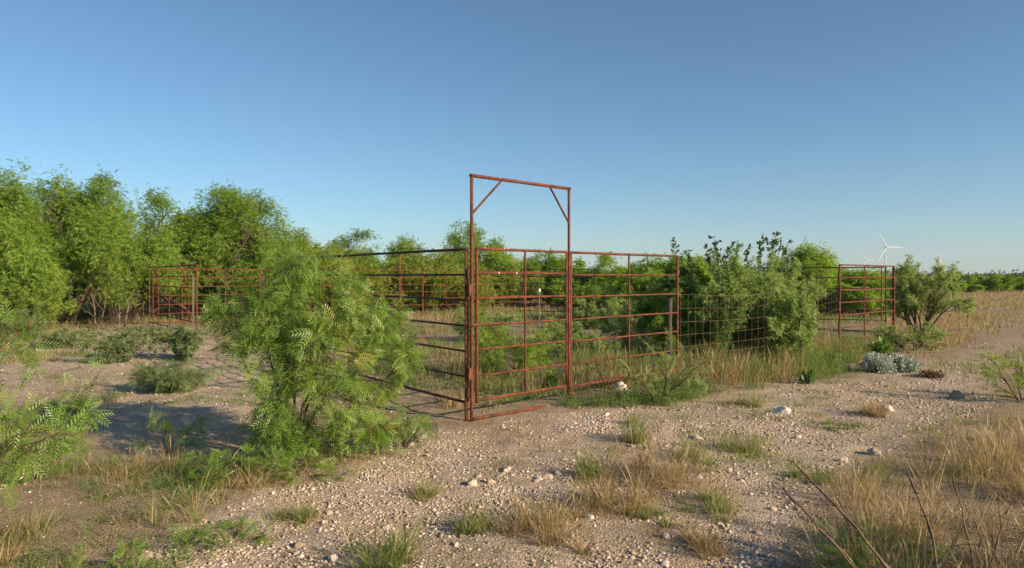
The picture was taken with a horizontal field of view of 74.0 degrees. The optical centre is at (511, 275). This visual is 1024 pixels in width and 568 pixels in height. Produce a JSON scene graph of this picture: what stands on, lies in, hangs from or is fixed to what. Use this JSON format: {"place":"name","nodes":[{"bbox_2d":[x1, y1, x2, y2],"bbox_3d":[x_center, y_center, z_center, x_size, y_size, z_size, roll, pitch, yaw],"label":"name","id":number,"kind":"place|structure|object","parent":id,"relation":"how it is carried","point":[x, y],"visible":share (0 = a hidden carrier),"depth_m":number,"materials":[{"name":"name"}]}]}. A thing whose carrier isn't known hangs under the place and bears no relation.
{"place":"outdoors","nodes":[
{"label":"outdoors","id":0,"kind":"place"},
{"bbox_2d":[0,286,1023,567],"bbox_3d":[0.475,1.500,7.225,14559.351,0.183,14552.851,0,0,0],"label":"ground","id":1,"kind":"structure","parent":0,"point":[430,408],"depth_m":5.52,"materials":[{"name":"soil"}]},
{"bbox_2d":[0,310,56,332],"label":"mesquite shrub","id":2,"kind":"object","parent":1,"relation":"on","point":[40,323],"visible":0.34,"depth_m":18.18,"materials":[{"name":"green plant"}]},
{"bbox_2d":[0,268,78,328],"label":"mesquite bush","id":3,"kind":"object","parent":1,"relation":"on","point":[23,293],"visible":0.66,"depth_m":18.94,"materials":[{"name":"green plant"}]},
{"bbox_2d":[0,446,87,488],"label":"mesquite shrub","id":4,"kind":"object","parent":1,"relation":"on","point":[52,471],"visible":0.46,"depth_m":5.07,"materials":[{"name":"green plant"}]},
{"bbox_2d":[0,158,90,327],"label":"mesquite tree","id":5,"kind":"object","parent":1,"relation":"on","point":[21,261],"visible":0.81,"depth_m":19.44,"materials":[{"name":"green plant"}]},
{"bbox_2d":[0,298,113,510],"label":"mesquite shrub","id":6,"kind":"object","parent":1,"relation":"on","point":[23,438],"visible":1,"depth_m":3.83,"materials":[{"name":"green plant"}]},
{"bbox_2d":[28,325,105,348],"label":"mesquite shrub","id":7,"kind":"object","parent":1,"relation":"on","point":[64,337],"visible":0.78,"depth_m":14.69,"materials":[{"name":"green plant"}]},
{"bbox_2d":[0,163,154,325],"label":"mesquite tree","id":8,"kind":"object","parent":1,"relation":"on","point":[104,232],"visible":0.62,"depth_m":21.29,"materials":[{"name":"green plant"}]},
{"bbox_2d":[83,280,115,327],"bbox_3d":[-12.158,0.884,19.942,1.128,1.528,0.627,0,0,25],"label":"dead snag","id":9,"kind":"object","parent":1,"relation":"on","point":[93,305],"visible":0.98,"depth_m":20.00,"materials":[{"name":"grey wood"}]},
{"bbox_2d":[62,538,167,567],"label":"mesquite shrub","id":10,"kind":"object","parent":1,"relation":"on","point":[138,557],"visible":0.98,"depth_m":3.43,"materials":[{"name":"green plant"}]},
{"bbox_2d":[72,326,176,363],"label":"mesquite shrub","id":11,"kind":"object","parent":1,"relation":"on","point":[117,346],"visible":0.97,"depth_m":12.07,"materials":[{"name":"green plant"}]},
{"bbox_2d":[115,289,142,329],"bbox_3d":[-10.841,1.011,19.259,0.773,1.299,0.515,0,0,-29],"label":"dead snag","id":12,"kind":"object","parent":1,"relation":"on","point":[119,314],"visible":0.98,"depth_m":19.09,"materials":[{"name":"grey wood"}]},
{"bbox_2d":[48,177,228,322],"bbox_3d":[-12.903,0.436,23.634,5.605,7.712,5.415,0,0,-40],"label":"mesquite tree","id":13,"kind":"object","parent":1,"relation":"on","point":[154,238],"visible":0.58,"depth_m":23.35,"materials":[{"name":"green plant"}]},
{"bbox_2d":[100,324,176,341],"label":"mesquite shrub","id":14,"kind":"object","parent":1,"relation":"on","point":[147,333],"visible":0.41,"depth_m":15.29,"materials":[{"name":"green plant"}]},
{"bbox_2d":[149,264,197,331],"bbox_3d":[-8.971,0.682,17.841,0.040,1.903,5.473,0,0,-38],"label":"pipe panel","id":15,"kind":"object","parent":1,"relation":"on","point":[182,287],"visible":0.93,"depth_m":17.59,"materials":[{"name":"red metal"}]},
{"bbox_2d":[126,356,224,394],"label":"mesquite shrub","id":16,"kind":"object","parent":1,"relation":"on","point":[159,378],"visible":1,"depth_m":8.65,"materials":[{"name":"green plant"}]},
{"bbox_2d":[128,407,228,455],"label":"mesquite shrub","id":17,"kind":"object","parent":1,"relation":"on","point":[185,436],"visible":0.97,"depth_m":5.91,"materials":[{"name":"green plant"}]},
{"bbox_2d":[156,325,204,360],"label":"mesquite shrub","id":18,"kind":"object","parent":1,"relation":"on","point":[183,342],"visible":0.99,"depth_m":12.27,"materials":[{"name":"green plant"}]},
{"bbox_2d":[73,179,321,318],"bbox_3d":[-10.775,-0.698,25.231,8.001,5.708,8.140,0,0,0],"label":"mesquite tree","id":19,"kind":"object","parent":1,"relation":"on","point":[232,219],"visible":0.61,"depth_m":24.89,"materials":[{"name":"green plant"}]},
{"bbox_2d":[152,268,259,326],"bbox_3d":[-9.430,0.723,21.159,3.233,1.904,0.036,0,0,-43],"label":"pipe panel","id":20,"kind":"object","parent":1,"relation":"on","point":[225,294],"visible":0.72,"depth_m":20.73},
{"bbox_2d":[164,442,268,491],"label":"mesquite shrub","id":21,"kind":"object","parent":1,"relation":"on","point":[210,462],"visible":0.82,"depth_m":5.06,"materials":[{"name":"green plant"}]},
{"bbox_2d":[168,507,278,562],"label":"mesquite shrub","id":22,"kind":"object","parent":1,"relation":"on","point":[199,535],"visible":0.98,"depth_m":3.81,"materials":[{"name":"green plant"}]},
{"bbox_2d":[202,253,292,316],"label":"mesquite bush","id":23,"kind":"object","parent":1,"relation":"on","point":[228,282],"visible":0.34,"depth_m":23.81,"materials":[{"name":"green plant"}]},
{"bbox_2d":[230,221,325,299],"bbox_3d":[-9.340,0.008,27.866,3.612,4.724,4.144,0,0,42],"label":"mesquite tree","id":24,"kind":"object","parent":1,"relation":"on","point":[305,241],"depth_m":27.69,"materials":[{"name":"green plant"}]},
{"bbox_2d":[260,492,328,527],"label":"grass tuft","id":25,"kind":"object","parent":1,"relation":"on","point":[303,517],"visible":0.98,"depth_m":4.24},
{"bbox_2d":[256,444,361,488],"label":"mesquite shrub","id":26,"kind":"object","parent":1,"relation":"on","point":[312,456],"visible":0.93,"depth_m":5.05,"materials":[{"name":"green plant"}]},
{"bbox_2d":[193,239,430,469],"bbox_3d":[-1.650,0.646,5.675,1.968,1.905,1.417,0,0,0],"label":"mesquite shrub","id":27,"kind":"object","parent":1,"relation":"on","point":[289,436],"visible":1,"depth_m":5.49,"materials":[{"name":"green plant"}]},
{"bbox_2d":[312,240,353,306],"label":"mesquite tree","id":28,"kind":"object","parent":1,"relation":"on","point":[338,251],"visible":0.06,"depth_m":32.76,"materials":[{"name":"green plant"}]},
{"bbox_2d":[319,228,406,302],"bbox_3d":[-7.941,0.032,35.928,4.903,5.361,6.453,0,0,-16],"label":"mesquite tree","id":29,"kind":"object","parent":1,"relation":"on","point":[363,249],"visible":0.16,"depth_m":36.42,"materials":[{"name":"green plant"}]},
{"bbox_2d":[280,248,469,420],"bbox_3d":[-2.154,0.654,9.216,0.047,1.902,5.500,0,0,-38],"label":"pipe panel","id":30,"kind":"object","parent":1,"relation":"on","point":[466,300],"visible":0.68,"depth_m":7.55,"materials":[{"name":"red metal"}]},
{"bbox_2d":[327,507,438,567],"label":"grass tuft","id":31,"kind":"object","parent":1,"relation":"on","point":[389,560],"visible":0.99,"depth_m":3.54,"materials":[{"name":"plant"}]},
{"bbox_2d":[315,253,456,314],"bbox_3d":[-5.767,0.795,29.177,5.726,3.865,5.999,0,0,21],"label":"mesquite tree","id":32,"kind":"object","parent":1,"relation":"on","point":[392,265],"visible":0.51,"depth_m":29.21,"materials":[{"name":"green plant"}]},
{"bbox_2d":[350,270,422,314],"bbox_3d":[-4.688,0.726,25.575,3.233,1.904,0.038,0,0,-43],"label":"pipe panel","id":33,"kind":"object","parent":1,"relation":"on","point":[396,284],"visible":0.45,"depth_m":25.99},
{"bbox_2d":[355,397,438,454],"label":"mesquite shrub","id":34,"kind":"object","parent":1,"relation":"on","point":[409,431],"visible":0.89,"depth_m":5.99,"materials":[{"name":"green plant"}]},
{"bbox_2d":[383,232,434,303],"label":"mesquite tree","id":35,"kind":"object","parent":1,"relation":"on","point":[404,245],"visible":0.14,"depth_m":37.30,"materials":[{"name":"green plant"}]},
{"bbox_2d":[399,479,444,504],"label":"grass tuft","id":36,"kind":"object","parent":1,"relation":"on","point":[427,494],"visible":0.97,"depth_m":4.67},
{"bbox_2d":[0,313,876,567],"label":"weeds","id":37,"kind":"object","parent":1,"relation":"on","point":[625,397],"visible":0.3,"depth_m":7.90,"materials":[{"name":"plant"}]},
{"bbox_2d":[383,252,497,310],"bbox_3d":[-2.996,0.310,30.758,5.240,3.087,4.924,0,0,39],"label":"mesquite tree","id":38,"kind":"object","parent":1,"relation":"on","point":[441,264],"visible":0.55,"depth_m":29.97,"materials":[{"name":"green plant"}]},
{"bbox_2d":[423,271,484,312],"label":"pipe panel","id":39,"kind":"object","parent":1,"relation":"on","point":[446,291],"visible":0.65,"depth_m":27.46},
{"bbox_2d":[426,217,512,305],"bbox_3d":[-2.394,0.043,35.842,4.648,6.376,5.395,0,0,-41],"label":"mesquite tree","id":40,"kind":"object","parent":1,"relation":"on","point":[456,242],"visible":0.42,"depth_m":35.43,"materials":[{"name":"green plant"}]},
{"bbox_2d":[444,501,506,537],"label":"grass tuft","id":41,"kind":"object","parent":1,"relation":"on","point":[472,525],"visible":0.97,"depth_m":4.02,"materials":[{"name":"plant"}]},
{"bbox_2d":[452,304,526,340],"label":"mesquite shrub","id":42,"kind":"object","parent":1,"relation":"on","point":[459,316],"visible":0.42,"depth_m":16.17,"materials":[{"name":"green plant"}]},
{"bbox_2d":[5,361,996,567],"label":"pebbles","id":43,"kind":"object","parent":1,"relation":"on","point":[298,544],"visible":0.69,"depth_m":5.00,"materials":[{"name":"stone"}]},
{"bbox_2d":[486,281,518,305],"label":"mesquite tree","id":44,"kind":"object","parent":1,"relation":"on","point":[501,300],"visible":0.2,"depth_m":33.99,"materials":[{"name":"green plant"}]},
{"bbox_2d":[460,303,553,381],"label":"mesquite shrub","id":45,"kind":"object","parent":1,"relation":"on","point":[483,336],"visible":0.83,"depth_m":9.77,"materials":[{"name":"green plant"}]},
{"bbox_2d":[0,288,1023,567],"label":"dry grass","id":46,"kind":"structure","parent":1,"relation":"on","point":[1006,452],"depth_m":5.25,"materials":[{"name":"plant"}]},
{"bbox_2d":[0,290,1023,567],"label":"green grass","id":47,"kind":"structure","parent":1,"relation":"on","point":[828,366],"depth_m":9.14,"materials":[{"name":"plant"}]},
{"bbox_2d":[485,271,538,311],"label":"pipe panel","id":48,"kind":"object","parent":1,"relation":"on","point":[505,277],"visible":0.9,"depth_m":29.98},
{"bbox_2d":[479,251,549,306],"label":"mesquite tree","id":49,"kind":"object","parent":1,"relation":"on","point":[511,263],"visible":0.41,"depth_m":34.53,"materials":[{"name":"green plant"}]},
{"bbox_2d":[467,174,570,421],"bbox_3d":[0.125,0.296,7.565,1.568,2.718,0.055,0,0,-43],"label":"gate frame","id":50,"kind":"object","parent":1,"relation":"on","point":[470,294],"visible":0.94,"depth_m":7.20,"materials":[{"name":"metal"}]},
{"bbox_2d":[467,247,570,402],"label":"pen gate","id":51,"kind":"structure","parent":50,"relation":"attached to","point":[476,324],"depth_m":7.57,"materials":[{"name":"metal"}]},
{"bbox_2d":[494,278,557,306],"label":"mesquite tree","id":52,"kind":"object","parent":1,"relation":"on","point":[510,301],"visible":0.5,"depth_m":33.77,"materials":[{"name":"green plant"}]},
{"bbox_2d":[471,485,603,556],"bbox_3d":[0.150,1.479,3.995,0.827,0.519,0.868,0,0,0],"label":"grass tuft","id":53,"kind":"object","parent":1,"relation":"on","point":[530,523],"visible":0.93,"depth_m":3.99,"materials":[{"name":"plant"}]},
{"bbox_2d":[542,364,557,390],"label":"leafy plant","id":54,"kind":"object","parent":1,"relation":"on","point":[551,379],"visible":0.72,"depth_m":8.85,"materials":[{"name":"green plant"}]},
{"bbox_2d":[520,248,585,305],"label":"mesquite tree","id":55,"kind":"object","parent":1,"relation":"on","point":[552,262],"visible":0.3,"depth_m":35.51,"materials":[{"name":"green plant"}]},
{"bbox_2d":[520,269,591,312],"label":"pipe panel","id":56,"kind":"object","parent":1,"relation":"on","point":[551,290],"visible":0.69,"depth_m":25.96,"materials":[{"name":"red metal"}]},
{"bbox_2d":[529,316,619,358],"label":"mesquite shrub","id":57,"kind":"object","parent":1,"relation":"on","point":[577,332],"visible":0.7,"depth_m":12.29,"materials":[{"name":"green plant"}]},
{"bbox_2d":[546,275,604,306],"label":"mesquite tree","id":58,"kind":"object","parent":1,"relation":"on","point":[561,287],"visible":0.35,"depth_m":33.17,"materials":[{"name":"green plant"}]},
{"bbox_2d":[558,448,613,484],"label":"grass tuft","id":59,"kind":"object","parent":1,"relation":"on","point":[580,469],"visible":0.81,"depth_m":5.11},
{"bbox_2d":[561,296,623,328],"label":"mesquite shrub","id":60,"kind":"object","parent":1,"relation":"on","point":[580,312],"visible":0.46,"depth_m":19.74,"materials":[{"name":"green plant"}]},
{"bbox_2d":[559,252,631,305],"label":"mesquite tree","id":61,"kind":"object","parent":1,"relation":"on","point":[605,261],"visible":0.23,"depth_m":34.36,"materials":[{"name":"green plant"}]},
{"bbox_2d":[572,276,619,308],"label":"mesquite tree","id":62,"kind":"object","parent":1,"relation":"on","point":[593,286],"visible":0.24,"depth_m":30.62,"materials":[{"name":"green plant"}]},
{"bbox_2d":[545,462,671,522],"bbox_3d":[0.644,1.508,4.425,0.989,0.639,0.841,0,0,0],"label":"grass tuft","id":63,"kind":"object","parent":1,"relation":"on","point":[603,498],"visible":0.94,"depth_m":4.41,"materials":[{"name":"plant"}]},
{"bbox_2d":[590,298,656,347],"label":"mesquite shrub","id":64,"kind":"object","parent":1,"relation":"on","point":[622,322],"visible":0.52,"depth_m":14.82,"materials":[{"name":"green plant"}]},
{"bbox_2d":[570,251,678,399],"bbox_3d":[1.533,0.654,8.889,2.310,1.903,0.039,0,0,-43],"label":"pipe panel","id":65,"kind":"object","parent":1,"relation":"on","point":[629,295],"visible":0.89,"depth_m":8.87,"materials":[{"name":"metal"}]},
{"bbox_2d":[614,413,662,452],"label":"grass tuft","id":66,"kind":"object","parent":1,"relation":"on","point":[636,437],"visible":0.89,"depth_m":6.14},
{"bbox_2d":[573,418,718,492],"bbox_3d":[1.033,1.461,5.125,1.243,0.766,1.113,0,0,36],"label":"grass tuft","id":67,"kind":"object","parent":1,"relation":"on","point":[638,468],"visible":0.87,"depth_m":5.04,"materials":[{"name":"plant"}]},
{"bbox_2d":[616,496,675,527],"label":"grass tuft","id":68,"kind":"object","parent":1,"relation":"on","point":[646,516],"visible":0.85,"depth_m":4.28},
{"bbox_2d":[603,251,704,310],"bbox_3d":[4.822,0.489,22.097,4.045,2.671,3.881,0,0,0],"label":"mesquite tree","id":69,"kind":"object","parent":1,"relation":"on","point":[639,283],"visible":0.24,"depth_m":21.49,"materials":[{"name":"green plant"}]},
{"bbox_2d":[616,327,715,407],"bbox_3d":[1.812,1.073,8.082,1.133,0.963,1.262,0,0,0],"label":"mesquite shrub","id":70,"kind":"object","parent":1,"relation":"on","point":[669,365],"visible":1,"depth_m":8.06,"materials":[{"name":"green plant"}]},
{"bbox_2d":[667,298,671,376],"bbox_3d":[2.309,0.958,9.952,0.076,1.261,0.076,0,0,0],"label":"wooden post","id":71,"kind":"object","parent":1,"relation":"on","point":[669,309],"visible":0.56,"depth_m":9.92,"materials":[{"name":"grey wood"}]},
{"bbox_2d":[644,286,737,357],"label":"mesquite shrub","id":72,"kind":"object","parent":1,"relation":"on","point":[659,323],"visible":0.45,"depth_m":12.15,"materials":[{"name":"green plant"}]},
{"bbox_2d":[631,253,751,357],"bbox_3d":[3.595,0.679,12.867,2.502,2.241,2.314,0,0,0],"label":"mesquite bush","id":73,"kind":"object","parent":1,"relation":"on","point":[659,303],"visible":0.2,"depth_m":12.73,"materials":[{"name":"green plant"}]},
{"bbox_2d":[668,432,723,475],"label":"grass tuft","id":74,"kind":"object","parent":1,"relation":"on","point":[711,461],"visible":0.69,"depth_m":5.50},
{"bbox_2d":[673,516,737,562],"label":"grass tuft","id":75,"kind":"object","parent":1,"relation":"on","point":[703,544],"visible":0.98,"depth_m":3.76,"materials":[{"name":"plant"}]},
{"bbox_2d":[665,472,759,524],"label":"grass tuft","id":76,"kind":"object","parent":1,"relation":"on","point":[711,497],"visible":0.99,"depth_m":4.40,"materials":[{"name":"plant"}]},
{"bbox_2d":[636,243,825,359],"bbox_3d":[4.204,0.636,12.770,3.301,2.506,2.531,0,0,-32],"label":"grey green bush","id":77,"kind":"object","parent":1,"relation":"on","point":[734,287],"visible":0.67,"depth_m":11.97,"materials":[{"name":"green plant"}]},
{"bbox_2d":[670,231,792,279],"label":"dark leaved shrub","id":78,"kind":"object","parent":1,"relation":"on","point":[774,242],"visible":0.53,"depth_m":13.03,"materials":[{"name":"green plant"}]},
{"bbox_2d":[679,291,785,375],"bbox_3d":[3.574,0.885,10.793,3.300,1.239,0.029,0,0,-42],"label":"wire panel","id":79,"kind":"object","parent":1,"relation":"on","point":[717,320],"visible":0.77,"depth_m":10.43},
{"bbox_2d":[713,388,770,407],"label":"grass tuft","id":80,"kind":"object","parent":1,"relation":"on","point":[753,400],"visible":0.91,"depth_m":7.89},
{"bbox_2d":[707,424,777,458],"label":"grass tuft","id":81,"kind":"object","parent":1,"relation":"on","point":[750,449],"visible":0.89,"depth_m":5.82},
{"bbox_2d":[740,274,822,364],"bbox_3d":[4.662,0.794,11.849,1.343,1.675,1.462,0,0,34],"label":"grey green bush","id":82,"kind":"object","parent":1,"relation":"on","point":[789,325],"visible":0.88,"depth_m":11.51,"materials":[{"name":"green plant"}]},
{"bbox_2d":[724,267,886,336],"bbox_3d":[7.425,0.714,17.800,4.202,1.903,0.038,0,0,23],"label":"pipe panel","id":83,"kind":"object","parent":1,"relation":"on","point":[885,309],"visible":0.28,"depth_m":17.31,"materials":[{"name":"red metal"}]},
{"bbox_2d":[798,370,816,383],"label":"leafy plant","id":84,"kind":"object","parent":1,"relation":"on","point":[807,376],"visible":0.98,"depth_m":9.50,"materials":[{"name":"green plant"}]},
{"bbox_2d":[779,456,839,486],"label":"grass tuft","id":85,"kind":"object","parent":1,"relation":"on","point":[794,473],"visible":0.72,"depth_m":5.04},
{"bbox_2d":[779,237,847,291],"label":"mesquite tree","id":86,"kind":"object","parent":1,"relation":"on","point":[807,258],"visible":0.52,"depth_m":29.37,"materials":[{"name":"green plant"}]},
{"bbox_2d":[795,285,865,315],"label":"mesquite tree","id":87,"kind":"object","parent":1,"relation":"on","point":[831,294],"visible":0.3,"depth_m":26.16,"materials":[{"name":"green plant"}]},
{"bbox_2d":[780,459,888,567],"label":"thorny sapling","id":88,"kind":"object","parent":1,"relation":"on","point":[851,522],"visible":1,"depth_m":2.26,"materials":[{"name":"brown plant"}]},
{"bbox_2d":[803,417,866,434],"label":"grass tuft","id":89,"kind":"object","parent":1,"relation":"on","point":[828,422],"visible":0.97,"depth_m":6.74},
{"bbox_2d":[815,282,899,317],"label":"mesquite tree","id":90,"kind":"object","parent":1,"relation":"on","point":[876,293],"visible":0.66,"depth_m":25.45,"materials":[{"name":"green plant"}]},
{"bbox_2d":[832,264,896,310],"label":"mesquite tree","id":91,"kind":"object","parent":1,"relation":"on","point":[869,282],"visible":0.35,"depth_m":29.96,"materials":[{"name":"green plant"}]},
{"bbox_2d":[838,264,894,341],"bbox_3d":[8.061,0.699,15.386,3.295,1.903,0.089,0,0,-42],"label":"pipe panel","id":92,"kind":"object","parent":1,"relation":"on","point":[864,301],"visible":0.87,"depth_m":15.17,"materials":[{"name":"metal"}]},
{"bbox_2d":[841,394,899,419],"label":"grass tuft","id":93,"kind":"object","parent":1,"relation":"on","point":[879,412],"visible":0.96,"depth_m":7.31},
{"bbox_2d":[859,351,897,373],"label":"silver plant","id":94,"kind":"object","parent":1,"relation":"on","point":[876,361],"visible":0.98,"depth_m":10.59,"materials":[{"name":"grey plant"}]},
{"bbox_2d":[867,336,894,355],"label":"leafy plant","id":95,"kind":"object","parent":1,"relation":"on","point":[879,347],"visible":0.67,"depth_m":13.13,"materials":[{"name":"green plant"}]},
{"bbox_2d":[751,269,1023,280],"bbox_3d":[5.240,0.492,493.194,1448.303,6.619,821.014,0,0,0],"label":"distant brush","id":96,"kind":"object","parent":1,"relation":"on","point":[1015,274],"visible":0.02,"depth_m":111.38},
{"bbox_2d":[803,514,991,567],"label":"mesquite shrub","id":97,"kind":"object","parent":1,"relation":"on","point":[841,564],"visible":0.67,"depth_m":3.51,"materials":[{"name":"green plant"}]},
{"bbox_2d":[850,510,945,554],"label":"grass tuft","id":98,"kind":"object","parent":1,"relation":"on","point":[890,530],"visible":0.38,"depth_m":3.83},
{"bbox_2d":[889,351,924,372],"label":"silver plant","id":99,"kind":"object","parent":1,"relation":"on","point":[913,365],"visible":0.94,"depth_m":10.69,"materials":[{"name":"grey plant"}]},
{"bbox_2d":[870,320,952,351],"bbox_3d":[8.344,1.245,14.130,1.498,0.729,1.510,0,0,-44],"label":"wispy mesquite","id":100,"kind":"object","parent":1,"relation":"on","point":[919,339],"visible":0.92,"depth_m":14.06,"materials":[{"name":"green plant"}]},
{"bbox_2d":[906,469,943,567],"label":"thorny sapling","id":101,"kind":"object","parent":1,"relation":"on","point":[928,524],"visible":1,"depth_m":2.22,"materials":[{"name":"brown plant"}]},
{"bbox_2d":[882,254,977,332],"bbox_3d":[11.170,0.562,18.276,2.231,2.290,2.193,0,0,44],"label":"wispy mesquite","id":102,"kind":"object","parent":1,"relation":"on","point":[923,287],"visible":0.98,"depth_m":18.03,"materials":[{"name":"green plant"}]},
{"bbox_2d":[913,369,950,378],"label":"russet plant","id":103,"kind":"object","parent":1,"relation":"on","point":[927,373],"visible":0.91,"depth_m":9.96,"materials":[{"name":"brown plant"}]},
{"bbox_2d":[948,390,965,398],"bbox_3d":[5.535,1.480,8.419,0.153,0.139,0.212,0,0,-24],"label":"rock","id":104,"kind":"object","parent":1,"relation":"on","point":[957,394],"visible":0.69,"depth_m":8.39,"materials":[{"name":"stone"}]},
{"bbox_2d":[946,274,986,292],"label":"mesquite tree","id":105,"kind":"object","parent":1,"relation":"on","point":[967,286],"visible":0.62,"depth_m":61.81,"materials":[{"name":"green plant"}]},
{"bbox_2d":[950,471,1013,567],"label":"thorny sapling","id":106,"kind":"object","parent":1,"relation":"on","point":[997,540],"visible":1,"depth_m":2.24,"materials":[{"name":"brown plant"}]},
{"bbox_2d":[977,352,1023,399],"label":"mesquite shrub","id":107,"kind":"object","parent":1,"relation":"on","point":[1016,374],"visible":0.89,"depth_m":8.20,"materials":[{"name":"green plant"}]},
{"bbox_2d":[978,273,1023,291],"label":"mesquite tree","id":108,"kind":"object","parent":1,"relation":"on","point":[997,281],"visible":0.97,"depth_m":65.08,"materials":[{"name":"green plant"}]},
{"bbox_2d":[0,0,1023,274],"label":"sky","id":109,"kind":"structure","parent":0,"point":[838,123],"materials":[{"name":"blue"}]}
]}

